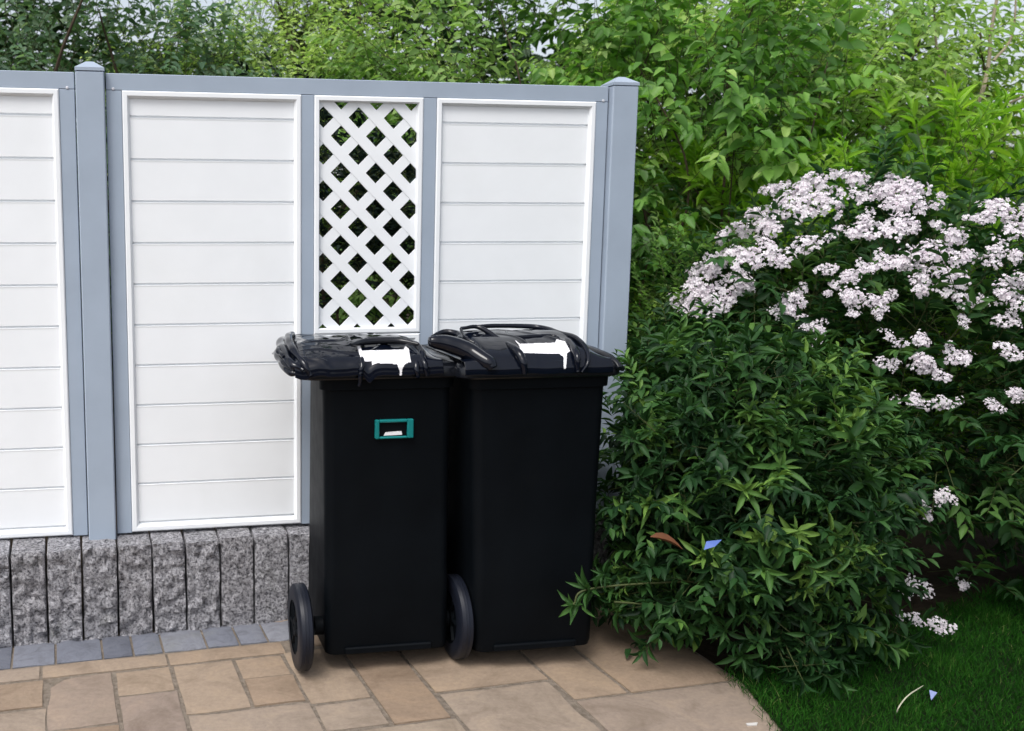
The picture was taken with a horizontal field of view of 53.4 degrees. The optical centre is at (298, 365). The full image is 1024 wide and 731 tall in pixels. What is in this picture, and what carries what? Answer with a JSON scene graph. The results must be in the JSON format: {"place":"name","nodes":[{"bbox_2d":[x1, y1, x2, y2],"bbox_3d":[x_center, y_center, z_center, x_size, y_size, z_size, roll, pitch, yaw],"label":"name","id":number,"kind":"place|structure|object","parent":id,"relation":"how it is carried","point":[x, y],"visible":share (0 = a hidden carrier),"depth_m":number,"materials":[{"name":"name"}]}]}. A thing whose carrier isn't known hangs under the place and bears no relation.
{"place":"outdoors","nodes":[
{"label":"outdoors","id":0,"kind":"place"},
{"bbox_2d":[0,606,781,730],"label":"paving","id":1,"kind":"structure","parent":0,"point":[402,693],"depth_m":3.01,"materials":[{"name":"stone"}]},
{"bbox_2d":[272,331,473,670],"bbox_3d":[0.212,0.422,3.264,0.621,1.075,0.526,-1,8,-9],"label":"wheelie bin","id":2,"kind":"object","parent":1,"relation":"on","point":[381,579],"visible":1,"depth_m":3.08,"materials":[{"name":"black plastic"}]},
{"bbox_2d":[421,324,624,651],"bbox_3d":[0.676,0.406,3.288,0.623,1.100,0.541,-1,8,-9],"label":"wheelie bin","id":3,"kind":"object","parent":1,"relation":"on","point":[525,408],"visible":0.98,"depth_m":3.10,"materials":[{"name":"black plastic"}]},
{"bbox_2d":[746,722,757,725],"bbox_3d":[1.295,1.025,2.800,0.038,0.007,0.012,-1,8,-5],"label":"stone chip","id":4,"kind":"object","parent":1,"relation":"on","point":[752,724],"visible":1,"depth_m":2.80,"materials":[{"name":"white stone"}]},
{"bbox_2d":[0,0,1023,211],"label":"sky","id":5,"kind":"structure","parent":0,"point":[124,3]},
{"bbox_2d":[4,275,1023,681],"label":"ground","id":6,"kind":"structure","parent":0,"point":[946,561],"depth_m":4.07,"materials":[{"name":"soil"}]},
{"bbox_2d":[0,620,288,669],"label":"cobble strip","id":7,"kind":"object","parent":6,"relation":"on","point":[42,654],"visible":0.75,"depth_m":3.35,"materials":[{"name":"grey stone"}]},
{"bbox_2d":[0,0,349,427],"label":"garden tree","id":8,"kind":"object","parent":6,"relation":"on","point":[43,17],"visible":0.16,"depth_m":5.11,"materials":[{"name":"green plant"}]},
{"bbox_2d":[73,0,519,333],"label":"garden tree","id":9,"kind":"object","parent":6,"relation":"on","point":[290,35],"visible":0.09,"depth_m":5.38,"materials":[{"name":"green plant"}]},
{"bbox_2d":[230,54,416,327],"bbox_3d":[0.153,-0.178,4.152,1.464,2.163,1.106,0,8,0],"label":"garden shrub","id":10,"kind":"object","parent":6,"relation":"on","point":[392,227],"visible":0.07,"depth_m":3.97,"materials":[{"name":"green plant"}]},
{"bbox_2d":[0,512,652,647],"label":"stone wall","id":11,"kind":"structure","parent":6,"relation":"on","point":[177,580],"depth_m":3.44,"materials":[{"name":"stone"}]},
{"bbox_2d":[0,61,639,539],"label":"privacy fence","id":12,"kind":"object","parent":11,"relation":"on","point":[208,245],"visible":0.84,"depth_m":3.46,"materials":[{"name":"grey plastic"}]},
{"bbox_2d":[294,0,677,342],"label":"garden tree","id":13,"kind":"object","parent":6,"relation":"on","point":[371,66],"visible":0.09,"depth_m":4.88,"materials":[{"name":"green plant"}]},
{"bbox_2d":[0,0,1021,424],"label":"hedge","id":14,"kind":"object","parent":6,"relation":"on","point":[116,36],"visible":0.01,"depth_m":6.57,"materials":[{"name":"green plant"}]},
{"bbox_2d":[599,298,811,575],"bbox_3d":[1.446,0.303,3.834,1.109,1.146,0.843,0,8,0],"label":"leafy bush","id":15,"kind":"object","parent":6,"relation":"on","point":[639,340],"visible":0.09,"depth_m":3.71,"materials":[{"name":"green plant"}]},
{"bbox_2d":[624,208,822,541],"bbox_3d":[1.725,0.071,4.362,1.114,1.518,1.053,0,8,0],"label":"garden shrub","id":16,"kind":"object","parent":6,"relation":"on","point":[676,243],"visible":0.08,"depth_m":4.16,"materials":[{"name":"green plant"}]},
{"bbox_2d":[508,0,986,453],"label":"garden tree","id":17,"kind":"object","parent":6,"relation":"on","point":[731,112],"visible":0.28,"depth_m":4.59,"materials":[{"name":"green plant"}]},
{"bbox_2d":[507,0,1023,386],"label":"garden tree","id":18,"kind":"object","parent":6,"relation":"on","point":[926,66],"visible":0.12,"depth_m":5.24,"materials":[{"name":"green plant"}]},
{"bbox_2d":[628,129,1023,636],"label":"flowering shrub","id":19,"kind":"object","parent":6,"relation":"on","point":[879,273],"visible":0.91,"depth_m":3.59,"materials":[{"name":"white plant"}]},
{"bbox_2d":[628,63,1023,489],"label":"garden shrub","id":20,"kind":"object","parent":6,"relation":"on","point":[997,170],"visible":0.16,"depth_m":4.65,"materials":[{"name":"green plant"}]},
{"bbox_2d":[864,0,1023,446],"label":"leggy tree","id":21,"kind":"object","parent":6,"relation":"on","point":[984,87],"visible":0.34,"depth_m":5.17,"materials":[{"name":"green plant"}]},
{"bbox_2d":[910,78,1023,471],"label":"garden shrub","id":22,"kind":"object","parent":6,"relation":"on","point":[1008,146],"depth_m":5.53,"materials":[{"name":"green plant"}]},
{"bbox_2d":[719,574,1023,730],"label":"lawn","id":23,"kind":"structure","parent":0,"point":[919,677],"depth_m":3.01,"materials":[{"name":"green plant"}]},
{"bbox_2d":[557,294,942,700],"bbox_3d":[1.471,0.358,3.321,1.311,1.178,1.214,0,8,0],"label":"leafy bush","id":24,"kind":"object","parent":23,"relation":"on","point":[727,417],"visible":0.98,"depth_m":3.04,"materials":[{"name":"green plant"}]},
{"bbox_2d":[650,533,681,548],"bbox_3d":[1.118,0.536,2.974,0.104,0.052,0.032,0,8,0],"label":"dry leaf","id":25,"kind":"object","parent":24,"relation":"hanging from","point":[665,537],"visible":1,"depth_m":2.98,"materials":[{"name":"brown plant"}]},
{"bbox_2d":[704,540,720,549],"bbox_3d":[1.225,0.530,2.897,0.063,0.025,0.016,-2,8,-11],"label":"plastic scrap","id":26,"kind":"object","parent":24,"relation":"in","point":[711,544],"visible":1,"depth_m":2.90,"materials":[{"name":"blue plastic"}]},
{"bbox_2d":[896,686,921,712],"bbox_3d":[1.792,0.987,2.880,0.157,0.061,0.012,-5,9,-34],"label":"grass stalk","id":27,"kind":"object","parent":23,"relation":"on","point":[906,697],"depth_m":2.86,"materials":[{"name":"plant"}]},
{"bbox_2d":[929,690,936,699],"bbox_3d":[1.882,0.976,2.909,0.018,0.016,0.050,4,9,27],"label":"plastic scrap","id":28,"kind":"object","parent":23,"relation":"on","point":[932,694],"visible":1,"depth_m":2.91,"materials":[{"name":"blue plastic"}]}
]}

